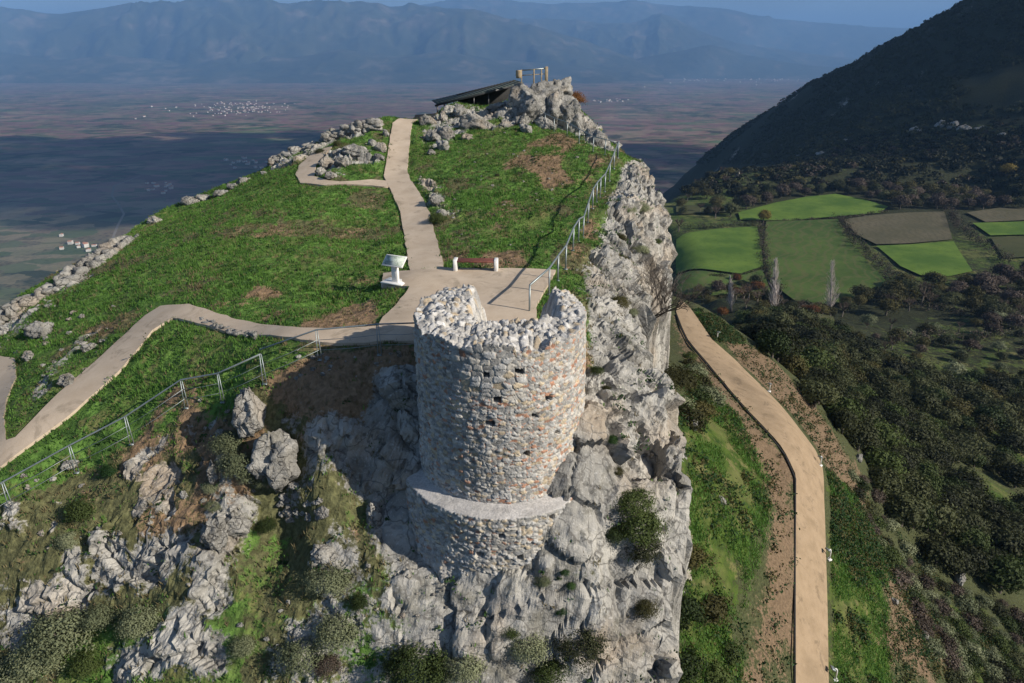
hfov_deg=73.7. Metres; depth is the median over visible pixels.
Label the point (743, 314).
oak tree
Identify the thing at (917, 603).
bush
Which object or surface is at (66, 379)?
boulder
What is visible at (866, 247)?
hedgerow
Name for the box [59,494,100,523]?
shrub
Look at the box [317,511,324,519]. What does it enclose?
stone
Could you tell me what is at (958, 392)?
oak tree
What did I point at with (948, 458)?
oak tree
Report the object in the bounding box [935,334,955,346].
bush
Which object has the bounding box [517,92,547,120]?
boulder
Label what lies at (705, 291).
bush
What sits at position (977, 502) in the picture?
oak tree
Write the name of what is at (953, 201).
tree
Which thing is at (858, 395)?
oak tree
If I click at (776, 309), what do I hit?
oak tree
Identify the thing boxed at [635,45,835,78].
hills
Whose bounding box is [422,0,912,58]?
mountains
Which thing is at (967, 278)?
bush
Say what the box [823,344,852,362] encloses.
oak tree
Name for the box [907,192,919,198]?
tree
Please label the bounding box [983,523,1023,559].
oak tree
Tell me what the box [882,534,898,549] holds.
bush
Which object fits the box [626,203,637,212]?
shrub
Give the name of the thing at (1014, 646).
bush
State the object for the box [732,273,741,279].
bush
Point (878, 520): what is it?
bush
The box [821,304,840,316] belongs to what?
bush
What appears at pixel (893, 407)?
oak tree
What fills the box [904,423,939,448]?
oak tree
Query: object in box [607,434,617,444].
shrub
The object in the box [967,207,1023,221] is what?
field
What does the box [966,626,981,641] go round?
bush
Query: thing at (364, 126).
drystone wall
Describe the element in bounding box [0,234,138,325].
drystone wall
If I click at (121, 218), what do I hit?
road
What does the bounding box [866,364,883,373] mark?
oak tree
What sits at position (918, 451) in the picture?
oak tree
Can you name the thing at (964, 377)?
oak tree
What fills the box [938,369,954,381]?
oak tree
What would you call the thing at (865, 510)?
bush
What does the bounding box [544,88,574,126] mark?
boulder
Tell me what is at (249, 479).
shrub
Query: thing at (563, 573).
shrub
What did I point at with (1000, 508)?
oak tree
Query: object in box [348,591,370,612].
shrub
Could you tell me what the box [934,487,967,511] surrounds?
oak tree
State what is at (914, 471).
oak tree
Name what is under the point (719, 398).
bush
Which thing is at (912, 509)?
oak tree
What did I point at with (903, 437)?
oak tree
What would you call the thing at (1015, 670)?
bush
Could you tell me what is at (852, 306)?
bush
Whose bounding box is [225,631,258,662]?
shrub
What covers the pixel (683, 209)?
tree
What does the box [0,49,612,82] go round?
hills
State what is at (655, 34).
mountains
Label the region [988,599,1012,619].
bush
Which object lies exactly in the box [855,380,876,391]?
oak tree
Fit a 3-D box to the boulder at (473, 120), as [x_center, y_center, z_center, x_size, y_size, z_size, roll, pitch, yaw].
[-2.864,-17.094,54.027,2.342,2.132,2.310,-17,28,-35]
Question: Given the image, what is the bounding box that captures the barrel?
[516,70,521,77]
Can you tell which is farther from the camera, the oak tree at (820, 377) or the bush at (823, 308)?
the bush at (823, 308)
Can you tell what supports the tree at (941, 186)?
on the valley
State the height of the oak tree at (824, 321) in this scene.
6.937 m
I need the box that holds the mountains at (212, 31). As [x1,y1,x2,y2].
[0,0,663,81]
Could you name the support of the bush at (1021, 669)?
on the slope
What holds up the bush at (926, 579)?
on the slope
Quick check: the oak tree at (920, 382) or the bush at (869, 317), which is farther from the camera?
the bush at (869, 317)
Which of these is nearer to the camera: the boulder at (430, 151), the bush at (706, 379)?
the boulder at (430, 151)
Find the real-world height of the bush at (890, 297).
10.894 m
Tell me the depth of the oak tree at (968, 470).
117.85 m
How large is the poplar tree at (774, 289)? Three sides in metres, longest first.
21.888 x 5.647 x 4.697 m
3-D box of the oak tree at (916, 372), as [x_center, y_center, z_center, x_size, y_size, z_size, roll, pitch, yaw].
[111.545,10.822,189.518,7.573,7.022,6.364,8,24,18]
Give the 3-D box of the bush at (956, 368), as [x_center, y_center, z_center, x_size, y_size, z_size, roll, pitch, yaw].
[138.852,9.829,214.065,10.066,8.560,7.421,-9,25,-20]
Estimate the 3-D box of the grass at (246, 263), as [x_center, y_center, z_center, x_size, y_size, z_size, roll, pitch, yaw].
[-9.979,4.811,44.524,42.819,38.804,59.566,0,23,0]
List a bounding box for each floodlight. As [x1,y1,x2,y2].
[825,547,831,560]
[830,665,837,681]
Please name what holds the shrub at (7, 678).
on the hill at (386, 464)
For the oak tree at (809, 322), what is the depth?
207.57 m
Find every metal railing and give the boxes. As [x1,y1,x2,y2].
[0,322,413,510]
[529,141,618,310]
[540,108,617,156]
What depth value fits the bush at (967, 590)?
88.30 m
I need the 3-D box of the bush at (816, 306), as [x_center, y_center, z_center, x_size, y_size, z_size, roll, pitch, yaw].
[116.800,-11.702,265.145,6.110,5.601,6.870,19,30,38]
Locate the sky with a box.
[0,0,961,27]
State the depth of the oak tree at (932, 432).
132.86 m
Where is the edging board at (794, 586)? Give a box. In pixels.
[675,314,795,682]
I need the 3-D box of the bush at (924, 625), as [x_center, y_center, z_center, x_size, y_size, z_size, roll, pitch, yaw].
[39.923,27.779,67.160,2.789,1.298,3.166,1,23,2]
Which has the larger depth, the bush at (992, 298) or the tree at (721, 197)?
the tree at (721, 197)
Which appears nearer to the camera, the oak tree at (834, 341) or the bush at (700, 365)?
the bush at (700, 365)
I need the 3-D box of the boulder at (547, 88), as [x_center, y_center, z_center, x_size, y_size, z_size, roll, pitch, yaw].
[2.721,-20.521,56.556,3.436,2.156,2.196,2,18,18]
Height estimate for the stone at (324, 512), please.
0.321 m
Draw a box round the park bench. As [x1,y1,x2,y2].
[453,257,497,270]
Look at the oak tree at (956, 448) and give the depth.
134.80 m
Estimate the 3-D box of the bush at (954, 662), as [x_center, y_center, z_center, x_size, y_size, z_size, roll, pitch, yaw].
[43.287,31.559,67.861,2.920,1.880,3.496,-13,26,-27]
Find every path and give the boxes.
[0,304,392,469]
[295,146,388,187]
[384,118,443,269]
[676,302,828,682]
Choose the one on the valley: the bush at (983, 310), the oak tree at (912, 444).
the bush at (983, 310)
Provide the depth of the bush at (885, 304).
290.25 m
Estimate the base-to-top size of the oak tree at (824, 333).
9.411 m
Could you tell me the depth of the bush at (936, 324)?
260.37 m
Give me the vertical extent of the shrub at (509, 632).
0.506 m
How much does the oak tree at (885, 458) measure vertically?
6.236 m
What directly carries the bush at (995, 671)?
on the slope
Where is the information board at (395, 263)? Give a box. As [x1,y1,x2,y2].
[380,254,406,285]
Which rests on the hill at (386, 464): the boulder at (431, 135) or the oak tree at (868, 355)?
the boulder at (431, 135)
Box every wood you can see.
[679,115,1023,197]
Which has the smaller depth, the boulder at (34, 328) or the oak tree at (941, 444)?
the boulder at (34, 328)
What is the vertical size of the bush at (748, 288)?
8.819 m
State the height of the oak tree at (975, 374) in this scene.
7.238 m
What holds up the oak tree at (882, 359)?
on the slope
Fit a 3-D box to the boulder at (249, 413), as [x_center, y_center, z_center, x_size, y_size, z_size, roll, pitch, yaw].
[-8.569,2.417,22.325,1.111,1.969,1.476,1,19,-2]
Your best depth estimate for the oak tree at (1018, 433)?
158.40 m
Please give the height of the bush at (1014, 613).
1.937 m
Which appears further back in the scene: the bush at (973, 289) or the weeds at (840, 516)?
the bush at (973, 289)
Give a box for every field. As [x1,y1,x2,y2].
[676,205,732,213]
[676,226,762,273]
[676,269,769,297]
[738,194,887,219]
[764,219,884,303]
[816,313,833,321]
[845,211,951,243]
[877,241,971,276]
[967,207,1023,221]
[973,221,1023,234]
[991,236,1023,257]
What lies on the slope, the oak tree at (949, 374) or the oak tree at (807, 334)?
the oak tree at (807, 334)
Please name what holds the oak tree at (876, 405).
on the slope
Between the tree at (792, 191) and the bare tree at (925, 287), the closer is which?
the bare tree at (925, 287)
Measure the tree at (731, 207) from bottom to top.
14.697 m
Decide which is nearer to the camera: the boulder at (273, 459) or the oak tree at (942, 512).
the boulder at (273, 459)
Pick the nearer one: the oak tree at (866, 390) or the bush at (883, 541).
the bush at (883, 541)
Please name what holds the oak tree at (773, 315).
on the slope
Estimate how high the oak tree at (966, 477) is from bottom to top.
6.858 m
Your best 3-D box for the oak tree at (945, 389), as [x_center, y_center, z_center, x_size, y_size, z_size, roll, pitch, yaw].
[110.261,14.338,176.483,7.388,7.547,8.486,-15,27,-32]
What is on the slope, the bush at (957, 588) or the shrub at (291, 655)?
the bush at (957, 588)
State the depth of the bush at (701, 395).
59.33 m
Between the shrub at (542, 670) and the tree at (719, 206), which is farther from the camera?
the tree at (719, 206)
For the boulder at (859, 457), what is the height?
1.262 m
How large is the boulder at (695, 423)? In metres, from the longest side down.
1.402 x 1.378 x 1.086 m
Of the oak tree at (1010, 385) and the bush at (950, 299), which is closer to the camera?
the oak tree at (1010, 385)
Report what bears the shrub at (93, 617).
on the hill at (386, 464)
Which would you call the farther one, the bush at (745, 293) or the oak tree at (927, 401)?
the bush at (745, 293)
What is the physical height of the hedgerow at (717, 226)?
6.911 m
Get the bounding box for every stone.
[37,529,43,535]
[106,568,112,574]
[218,598,225,604]
[236,622,242,626]
[278,492,286,500]
[282,508,293,517]
[284,517,294,522]
[288,481,297,489]
[291,490,296,499]
[304,513,310,521]
[315,507,322,515]
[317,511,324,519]
[321,508,328,518]
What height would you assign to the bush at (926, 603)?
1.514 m
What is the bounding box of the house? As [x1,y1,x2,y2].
[81,242,88,247]
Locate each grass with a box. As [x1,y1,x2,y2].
[0,99,678,682]
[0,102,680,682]
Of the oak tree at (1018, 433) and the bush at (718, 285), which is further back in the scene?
the bush at (718, 285)
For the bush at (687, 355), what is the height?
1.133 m
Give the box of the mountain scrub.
[696,0,1023,164]
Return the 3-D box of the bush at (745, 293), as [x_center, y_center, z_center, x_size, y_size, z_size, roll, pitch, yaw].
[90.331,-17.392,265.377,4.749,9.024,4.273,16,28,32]
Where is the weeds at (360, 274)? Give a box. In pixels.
[0,102,686,682]
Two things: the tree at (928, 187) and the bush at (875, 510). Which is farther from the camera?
the tree at (928, 187)
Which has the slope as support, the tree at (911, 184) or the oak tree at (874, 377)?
the oak tree at (874, 377)
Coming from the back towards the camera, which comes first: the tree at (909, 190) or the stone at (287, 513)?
the tree at (909, 190)
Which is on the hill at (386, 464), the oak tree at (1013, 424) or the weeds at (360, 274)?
the weeds at (360, 274)
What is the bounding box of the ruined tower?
[405,284,586,584]
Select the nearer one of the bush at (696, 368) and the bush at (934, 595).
the bush at (696, 368)
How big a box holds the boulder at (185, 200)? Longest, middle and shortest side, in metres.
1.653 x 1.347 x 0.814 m
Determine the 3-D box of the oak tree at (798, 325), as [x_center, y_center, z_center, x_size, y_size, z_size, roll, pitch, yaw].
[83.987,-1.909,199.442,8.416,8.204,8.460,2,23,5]
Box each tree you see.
[674,198,686,205]
[676,206,688,214]
[685,187,699,198]
[695,181,706,190]
[700,188,714,198]
[703,170,714,177]
[704,205,713,214]
[707,196,723,205]
[711,194,725,202]
[713,204,724,213]
[716,305,728,314]
[721,202,741,215]
[724,167,734,172]
[726,275,734,311]
[730,316,748,326]
[731,197,746,205]
[734,310,750,320]
[739,316,780,356]
[740,194,757,208]
[742,317,798,342]
[745,185,761,194]
[746,302,775,312]
[747,308,767,319]
[748,311,768,323]
[751,194,762,205]
[753,326,794,357]
[756,209,771,222]
[757,326,805,362]
[760,192,773,203]
[760,310,797,327]
[763,181,777,190]
[765,189,777,195]
[767,304,783,311]
[768,257,782,306]
[770,348,805,369]
[771,309,799,321]
[775,183,790,197]
[777,301,796,316]
[778,354,811,377]
[788,188,796,195]
[789,180,802,189]
[789,323,811,332]
[792,306,817,321]
[792,371,808,380]
[793,329,831,342]
[795,338,829,356]
[795,377,843,407]
[796,372,847,405]
[797,342,841,375]
[798,317,822,329]
[798,368,844,385]
[799,307,821,322]
[800,187,813,196]
[802,184,815,189]
[808,325,835,341]
[809,364,832,378]
[815,187,824,194]
[816,182,826,188]
[816,319,833,325]
[816,340,842,354]
[819,322,834,329]
[820,344,852,368]
[821,317,834,323]
[821,320,836,328]
[822,392,870,421]
[823,260,839,314]
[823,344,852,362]
[825,387,854,404]
[826,325,845,341]
[826,337,847,348]
[829,178,846,190]
[829,404,866,435]
[830,364,856,377]
[834,319,848,327]
[834,371,857,389]
[834,377,847,387]
[835,323,852,332]
[839,331,864,343]
[839,361,869,382]
[843,187,854,194]
[843,406,877,428]
[843,420,884,451]
[844,344,862,360]
[844,384,864,394]
[845,341,872,356]
[847,389,865,401]
[848,358,872,369]
[851,178,867,187]
[851,331,866,339]
[854,185,867,193]
[854,398,883,418]
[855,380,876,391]
[856,383,876,399]
[857,348,883,366]
[859,336,884,352]
[860,367,887,386]
[861,437,885,454]
[862,190,875,199]
[862,397,881,413]
[863,445,911,480]
[864,359,880,367]
[864,404,880,416]
[865,418,903,448]
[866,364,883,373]
[866,395,887,408]
[868,407,887,422]
[869,463,912,499]
[870,183,883,191]
[872,386,900,404]
[874,379,904,394]
[877,190,892,201]
[877,407,905,420]
[877,412,914,438]
[878,356,913,376]
[879,353,909,372]
[880,181,892,189]
[881,366,900,378]
[881,419,907,442]
[881,443,922,475]
[882,400,909,419]
[882,443,912,457]
[882,489,937,531]
[884,349,910,361]
[887,184,906,190]
[887,189,910,200]
[887,423,902,445]
[888,193,912,208]
[888,374,912,389]
[891,469,941,510]
[893,425,908,446]
[894,378,910,393]
[895,393,920,416]
[897,497,945,531]
[899,187,918,195]
[899,464,919,476]
[901,439,924,447]
[902,180,918,187]
[902,410,919,422]
[903,360,921,377]
[904,387,945,413]
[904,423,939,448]
[904,444,935,459]
[905,368,925,378]
[906,357,934,369]
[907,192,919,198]
[907,374,941,391]
[907,451,926,476]
[909,478,940,499]
[910,198,924,207]
[912,186,924,195]
[912,385,955,410]
[912,457,944,483]
[913,410,930,422]
[914,415,941,433]
[915,424,939,442]
[915,471,945,502]
[915,530,969,576]
[917,281,935,304]
[917,366,950,382]
[919,192,931,203]
[919,444,949,471]
[920,458,945,477]
[921,182,940,192]
[921,494,964,537]
[923,435,957,455]
[926,194,949,208]
[926,414,950,429]
[927,188,948,196]
[929,406,968,426]
[929,426,947,442]
[931,447,956,465]
[931,475,958,487]
[931,505,972,540]
[932,436,958,460]
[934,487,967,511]
[935,183,947,190]
[936,424,957,436]
[937,382,955,399]
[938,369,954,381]
[938,377,964,391]
[939,381,968,399]
[939,429,961,443]
[939,479,974,511]
[939,549,982,579]
[940,395,977,420]
[941,469,990,501]
[943,184,961,194]
[943,436,963,460]
[944,197,961,206]
[944,464,956,472]
[944,475,979,491]
[945,193,962,203]
[945,377,978,400]
[946,524,998,552]
[952,426,983,446]
[953,373,980,386]
[953,414,979,431]
[953,445,967,461]
[955,435,982,462]
[955,465,990,488]
[955,541,996,574]
[957,482,988,514]
[958,185,971,193]
[958,508,996,544]
[959,192,975,205]
[961,198,977,208]
[961,425,989,440]
[962,368,985,382]
[963,387,997,403]
[966,189,984,196]
[966,412,998,435]
[966,454,989,467]
[967,395,990,412]
[969,185,980,190]
[969,509,989,532]
[971,403,1011,432]
[971,437,996,455]
[972,451,992,466]
[973,381,1006,399]
[973,493,1019,520]
[973,550,1023,595]
[974,194,993,208]
[975,508,1013,532]
[975,545,1010,568]
[976,371,1015,395]
[979,189,992,194]
[979,405,1013,430]
[982,488,1000,509]
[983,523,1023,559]
[984,396,1019,417]
[986,370,1010,382]
[986,450,1020,473]
[990,444,1021,469]
[990,552,1023,590]
[991,430,1023,456]
[992,414,1023,432]
[994,194,1014,206]
[994,517,1023,538]
[995,461,1023,489]
[995,496,1023,515]
[996,430,1023,451]
[998,163,1018,175]
[1000,380,1016,391]
[1002,393,1023,405]
[1004,389,1023,396]
[1005,513,1023,524]
[1006,500,1023,518]
[1008,372,1023,392]
[1008,402,1023,413]
[1008,490,1023,502]
[1012,195,1023,206]
[1014,409,1023,424]
[1016,368,1023,375]
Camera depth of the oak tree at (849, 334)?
211.31 m
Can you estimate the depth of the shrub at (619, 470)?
20.76 m
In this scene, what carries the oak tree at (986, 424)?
on the slope
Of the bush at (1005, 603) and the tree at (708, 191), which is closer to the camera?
the bush at (1005, 603)
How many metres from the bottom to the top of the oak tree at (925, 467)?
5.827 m
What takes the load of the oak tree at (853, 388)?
on the slope
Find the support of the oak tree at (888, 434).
on the slope
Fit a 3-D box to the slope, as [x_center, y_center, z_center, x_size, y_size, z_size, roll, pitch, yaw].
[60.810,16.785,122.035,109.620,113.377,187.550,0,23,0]
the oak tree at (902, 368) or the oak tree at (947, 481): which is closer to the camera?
the oak tree at (947, 481)
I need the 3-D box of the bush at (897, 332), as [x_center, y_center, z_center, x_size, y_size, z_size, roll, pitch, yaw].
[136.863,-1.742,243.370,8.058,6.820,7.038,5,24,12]
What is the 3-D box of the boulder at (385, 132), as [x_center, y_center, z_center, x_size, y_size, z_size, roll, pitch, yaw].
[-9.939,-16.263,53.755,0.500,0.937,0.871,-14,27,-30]
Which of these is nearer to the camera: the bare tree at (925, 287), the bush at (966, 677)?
the bush at (966, 677)
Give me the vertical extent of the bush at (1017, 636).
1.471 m
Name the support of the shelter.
on the hill at (386, 464)
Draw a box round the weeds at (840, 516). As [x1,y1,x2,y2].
[678,307,1023,682]
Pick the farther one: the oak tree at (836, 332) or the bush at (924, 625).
the oak tree at (836, 332)
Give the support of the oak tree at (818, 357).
on the slope
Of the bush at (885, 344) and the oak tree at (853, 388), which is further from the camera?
the bush at (885, 344)
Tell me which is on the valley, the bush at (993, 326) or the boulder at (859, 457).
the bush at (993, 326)
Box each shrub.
[0,653,36,682]
[1,630,75,682]
[17,605,104,673]
[52,531,79,550]
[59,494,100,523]
[63,646,106,680]
[74,600,121,634]
[97,462,119,478]
[110,600,162,645]
[200,481,218,494]
[203,500,222,512]
[206,425,246,458]
[211,448,251,483]
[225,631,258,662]
[237,469,257,485]
[250,476,268,488]
[254,515,277,534]
[272,634,329,677]
[296,562,354,598]
[304,608,368,655]
[308,652,350,681]
[313,148,323,152]
[332,140,341,145]
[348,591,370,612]
[372,638,452,682]
[380,659,400,682]
[415,651,456,682]
[425,212,446,222]
[437,649,489,682]
[497,626,524,643]
[505,630,554,673]
[525,654,577,682]
[532,575,552,587]
[549,623,612,675]
[554,607,567,616]
[559,569,569,576]
[566,582,577,589]
[572,89,587,105]
[589,365,604,374]
[591,254,717,317]
[600,385,611,389]
[603,525,625,546]
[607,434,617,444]
[609,482,659,522]
[610,294,635,307]
[613,504,670,548]
[614,466,624,476]
[617,232,627,241]
[619,535,666,568]
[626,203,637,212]
[628,597,663,624]
[629,307,638,316]
[633,244,650,253]
[639,199,650,212]
[664,361,695,392]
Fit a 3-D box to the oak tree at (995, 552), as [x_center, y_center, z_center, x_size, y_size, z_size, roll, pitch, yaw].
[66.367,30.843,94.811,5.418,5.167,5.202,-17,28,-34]
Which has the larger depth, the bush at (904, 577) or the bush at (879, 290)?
the bush at (879, 290)
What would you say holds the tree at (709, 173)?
on the valley
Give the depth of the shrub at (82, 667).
20.97 m
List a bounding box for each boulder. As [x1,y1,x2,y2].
[21,321,53,338]
[21,351,33,361]
[56,373,74,386]
[60,459,78,470]
[80,343,97,352]
[146,215,161,223]
[179,196,200,205]
[179,490,188,499]
[195,194,210,200]
[199,515,227,553]
[206,459,220,485]
[213,190,227,197]
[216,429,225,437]
[225,511,252,538]
[226,183,236,189]
[230,386,265,437]
[236,177,248,184]
[245,429,300,494]
[310,544,337,564]
[315,167,326,175]
[318,156,333,168]
[324,171,336,178]
[332,150,345,155]
[334,156,349,166]
[341,143,367,156]
[366,501,381,526]
[368,139,376,145]
[373,142,386,152]
[373,153,384,160]
[382,129,388,136]
[418,114,435,124]
[425,130,440,141]
[427,149,434,154]
[429,193,443,206]
[435,139,449,150]
[436,209,448,215]
[438,110,447,121]
[438,127,454,139]
[443,105,454,110]
[453,104,467,116]
[459,111,493,130]
[461,133,472,139]
[486,102,504,112]
[498,121,512,127]
[506,82,537,109]
[515,113,530,124]
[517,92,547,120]
[519,123,532,132]
[530,80,565,97]
[533,116,555,129]
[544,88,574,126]
[553,76,572,95]
[561,98,583,132]
[584,127,610,146]
[604,145,614,150]
[684,417,697,430]
[718,495,725,505]
[856,454,862,462]
[891,597,898,604]
[934,120,944,127]
[946,121,958,129]
[954,572,965,585]
[956,124,971,130]
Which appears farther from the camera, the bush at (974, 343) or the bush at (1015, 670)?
the bush at (974, 343)
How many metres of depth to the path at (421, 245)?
41.67 m
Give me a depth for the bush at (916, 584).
76.92 m
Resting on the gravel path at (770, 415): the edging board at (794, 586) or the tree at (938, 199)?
the edging board at (794, 586)
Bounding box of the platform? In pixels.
[379,267,555,343]
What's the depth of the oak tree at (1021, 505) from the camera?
114.15 m
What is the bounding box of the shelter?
[432,80,522,111]
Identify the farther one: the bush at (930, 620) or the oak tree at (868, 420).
the oak tree at (868, 420)
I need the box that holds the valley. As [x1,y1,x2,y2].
[663,0,1023,462]
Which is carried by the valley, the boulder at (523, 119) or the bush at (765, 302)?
the bush at (765, 302)
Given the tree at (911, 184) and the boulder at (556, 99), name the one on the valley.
the tree at (911, 184)
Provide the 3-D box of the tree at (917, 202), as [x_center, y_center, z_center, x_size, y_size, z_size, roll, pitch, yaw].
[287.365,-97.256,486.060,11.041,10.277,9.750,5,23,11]
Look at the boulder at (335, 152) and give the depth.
49.91 m
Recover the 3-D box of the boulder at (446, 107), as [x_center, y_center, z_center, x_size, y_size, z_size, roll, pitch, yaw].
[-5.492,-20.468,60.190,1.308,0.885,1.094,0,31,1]
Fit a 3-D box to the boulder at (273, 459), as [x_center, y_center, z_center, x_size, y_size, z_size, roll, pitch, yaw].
[-7.494,3.706,22.206,1.737,2.326,2.000,8,31,10]
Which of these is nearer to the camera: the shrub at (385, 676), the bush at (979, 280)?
the shrub at (385, 676)
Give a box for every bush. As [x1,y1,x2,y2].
[670,363,708,390]
[678,402,715,433]
[678,645,713,682]
[679,590,708,636]
[680,356,704,368]
[681,396,695,408]
[682,350,699,359]
[683,361,710,377]
[685,365,708,376]
[688,387,717,406]
[688,543,711,571]
[693,398,723,424]
[694,370,714,387]
[696,587,733,630]
[697,384,729,406]
[699,656,736,682]
[700,287,714,295]
[703,296,716,304]
[710,279,725,291]
[720,640,744,665]
[724,282,736,289]
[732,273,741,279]
[737,280,746,285]
[740,287,749,297]
[742,283,758,298]
[742,297,750,309]
[745,290,762,300]
[746,273,764,283]
[748,280,768,288]
[751,290,763,303]
[755,299,770,306]
[759,290,772,300]
[784,299,799,307]
[808,304,820,311]
[811,302,830,313]
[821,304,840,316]
[838,295,853,302]
[839,300,860,312]
[839,302,850,316]
[847,284,875,299]
[848,467,861,482]
[852,485,866,501]
[854,292,869,305]
[857,477,872,492]
[859,474,870,483]
[860,313,880,324]
[861,503,872,515]
[866,501,882,517]
[869,333,880,338]
[870,514,887,531]
[870,521,880,536]
[871,487,886,504]
[872,285,885,295]
[874,296,906,315]
[876,537,889,548]
[880,340,895,349]
[880,542,902,568]
[882,279,906,291]
[882,288,906,301]
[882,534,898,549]
[884,517,904,532]
[885,293,897,310]
[886,327,908,340]
[886,543,908,564]
[888,318,897,328]
[888,335,901,348]
[891,566,914,591]
[892,272,916,282]
[894,546,907,561]
[895,564,909,575]
[896,277,926,293]
[897,538,917,556]
[900,288,918,300]
[900,566,912,584]
[901,327,916,337]
[905,587,925,603]
[906,298,915,310]
[906,556,913,565]
[907,595,933,621]
[908,352,922,358]
[908,574,922,591]
[913,344,928,352]
[914,613,932,636]
[915,322,941,336]
[915,337,930,346]
[916,571,939,590]
[916,594,932,612]
[917,588,930,601]
[918,293,937,301]
[919,557,936,577]
[921,271,950,284]
[922,291,938,309]
[922,614,935,627]
[923,588,942,601]
[924,591,935,602]
[925,287,943,297]
[925,599,939,612]
[925,635,950,662]
[928,320,941,331]
[929,607,939,618]
[930,283,948,290]
[931,622,946,632]
[932,598,955,618]
[933,629,961,656]
[935,295,956,306]
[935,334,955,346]
[935,617,957,636]
[937,579,950,593]
[941,594,951,604]
[941,617,954,628]
[942,291,966,303]
[942,647,968,672]
[943,360,971,376]
[943,668,972,682]
[945,637,970,661]
[946,285,963,293]
[948,279,968,290]
[948,582,964,595]
[948,610,961,619]
[948,617,975,636]
[951,349,969,362]
[952,272,977,285]
[952,629,966,645]
[954,593,984,614]
[956,655,974,680]
[958,338,984,350]
[958,672,973,682]
[959,284,985,298]
[960,295,983,311]
[960,611,982,632]
[961,585,976,597]
[962,647,988,672]
[963,333,982,341]
[963,639,987,661]
[965,635,978,645]
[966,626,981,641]
[968,275,998,286]
[968,665,980,680]
[969,317,983,325]
[969,663,980,679]
[972,607,991,624]
[973,270,1000,283]
[974,304,1000,317]
[974,599,983,610]
[975,613,998,637]
[976,300,1012,312]
[976,592,996,609]
[979,283,1004,295]
[979,292,1003,304]
[979,644,1006,662]
[981,310,1003,324]
[981,320,1004,333]
[981,671,1001,682]
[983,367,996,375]
[983,659,1009,680]
[987,658,1018,682]
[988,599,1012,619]
[988,633,1012,654]
[990,262,1016,275]
[990,340,1008,351]
[990,616,1001,628]
[993,362,1008,371]
[994,352,1009,360]
[995,273,1009,285]
[995,628,1011,639]
[996,311,1008,322]
[997,288,1023,301]
[997,598,1009,608]
[1000,614,1021,634]
[1001,652,1021,678]
[1002,270,1023,283]
[1002,311,1023,327]
[1002,674,1021,682]
[1003,296,1023,310]
[1003,647,1023,667]
[1004,640,1020,653]
[1007,630,1023,645]
[1008,605,1023,621]
[1010,286,1023,298]
[1012,278,1023,287]
[1013,618,1023,639]
[1014,330,1023,335]
[1015,346,1023,358]
[1015,664,1023,678]
[1018,268,1023,276]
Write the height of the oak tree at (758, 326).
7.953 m
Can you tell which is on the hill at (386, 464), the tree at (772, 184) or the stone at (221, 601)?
the stone at (221, 601)
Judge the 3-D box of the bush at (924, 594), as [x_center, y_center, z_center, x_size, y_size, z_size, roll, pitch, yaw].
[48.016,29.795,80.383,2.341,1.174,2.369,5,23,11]
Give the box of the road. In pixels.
[111,176,138,237]
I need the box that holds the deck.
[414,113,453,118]
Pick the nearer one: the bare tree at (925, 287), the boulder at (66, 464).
the boulder at (66, 464)
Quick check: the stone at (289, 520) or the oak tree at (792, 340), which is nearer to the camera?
the stone at (289, 520)
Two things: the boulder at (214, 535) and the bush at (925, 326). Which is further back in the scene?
the bush at (925, 326)
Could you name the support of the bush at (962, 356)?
on the valley
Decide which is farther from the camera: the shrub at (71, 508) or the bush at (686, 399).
the bush at (686, 399)
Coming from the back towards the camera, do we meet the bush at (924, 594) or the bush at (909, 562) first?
the bush at (909, 562)
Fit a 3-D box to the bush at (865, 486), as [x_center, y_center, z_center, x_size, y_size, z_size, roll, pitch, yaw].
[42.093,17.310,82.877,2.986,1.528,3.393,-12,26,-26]
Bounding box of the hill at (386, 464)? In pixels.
[0,100,692,682]
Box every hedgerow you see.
[673,219,761,229]
[676,269,757,276]
[753,219,787,291]
[768,210,888,220]
[832,213,925,290]
[871,294,1023,316]
[879,324,1023,345]
[940,203,1014,264]
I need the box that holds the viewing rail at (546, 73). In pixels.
[521,66,547,83]
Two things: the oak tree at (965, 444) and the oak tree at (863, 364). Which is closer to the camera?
the oak tree at (965, 444)
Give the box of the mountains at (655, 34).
[517,13,857,67]
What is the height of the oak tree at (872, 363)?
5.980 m
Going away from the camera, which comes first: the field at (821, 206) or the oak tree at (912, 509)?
the oak tree at (912, 509)
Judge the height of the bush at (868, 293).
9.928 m
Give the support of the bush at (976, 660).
on the slope
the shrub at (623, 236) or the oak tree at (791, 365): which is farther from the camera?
the oak tree at (791, 365)
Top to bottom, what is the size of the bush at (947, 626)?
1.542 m
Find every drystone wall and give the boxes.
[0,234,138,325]
[199,317,257,339]
[267,118,384,165]
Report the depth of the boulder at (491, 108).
56.60 m
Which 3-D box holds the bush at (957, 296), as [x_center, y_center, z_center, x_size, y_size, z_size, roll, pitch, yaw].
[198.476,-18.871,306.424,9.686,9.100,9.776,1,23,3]
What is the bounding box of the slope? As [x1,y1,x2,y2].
[669,296,1023,682]
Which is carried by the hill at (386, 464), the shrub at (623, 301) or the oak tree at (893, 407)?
the shrub at (623, 301)
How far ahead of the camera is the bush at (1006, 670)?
76.27 m
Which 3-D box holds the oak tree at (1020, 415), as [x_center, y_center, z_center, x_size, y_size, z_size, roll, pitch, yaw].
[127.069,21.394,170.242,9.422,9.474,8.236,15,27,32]
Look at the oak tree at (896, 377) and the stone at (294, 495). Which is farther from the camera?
the oak tree at (896, 377)

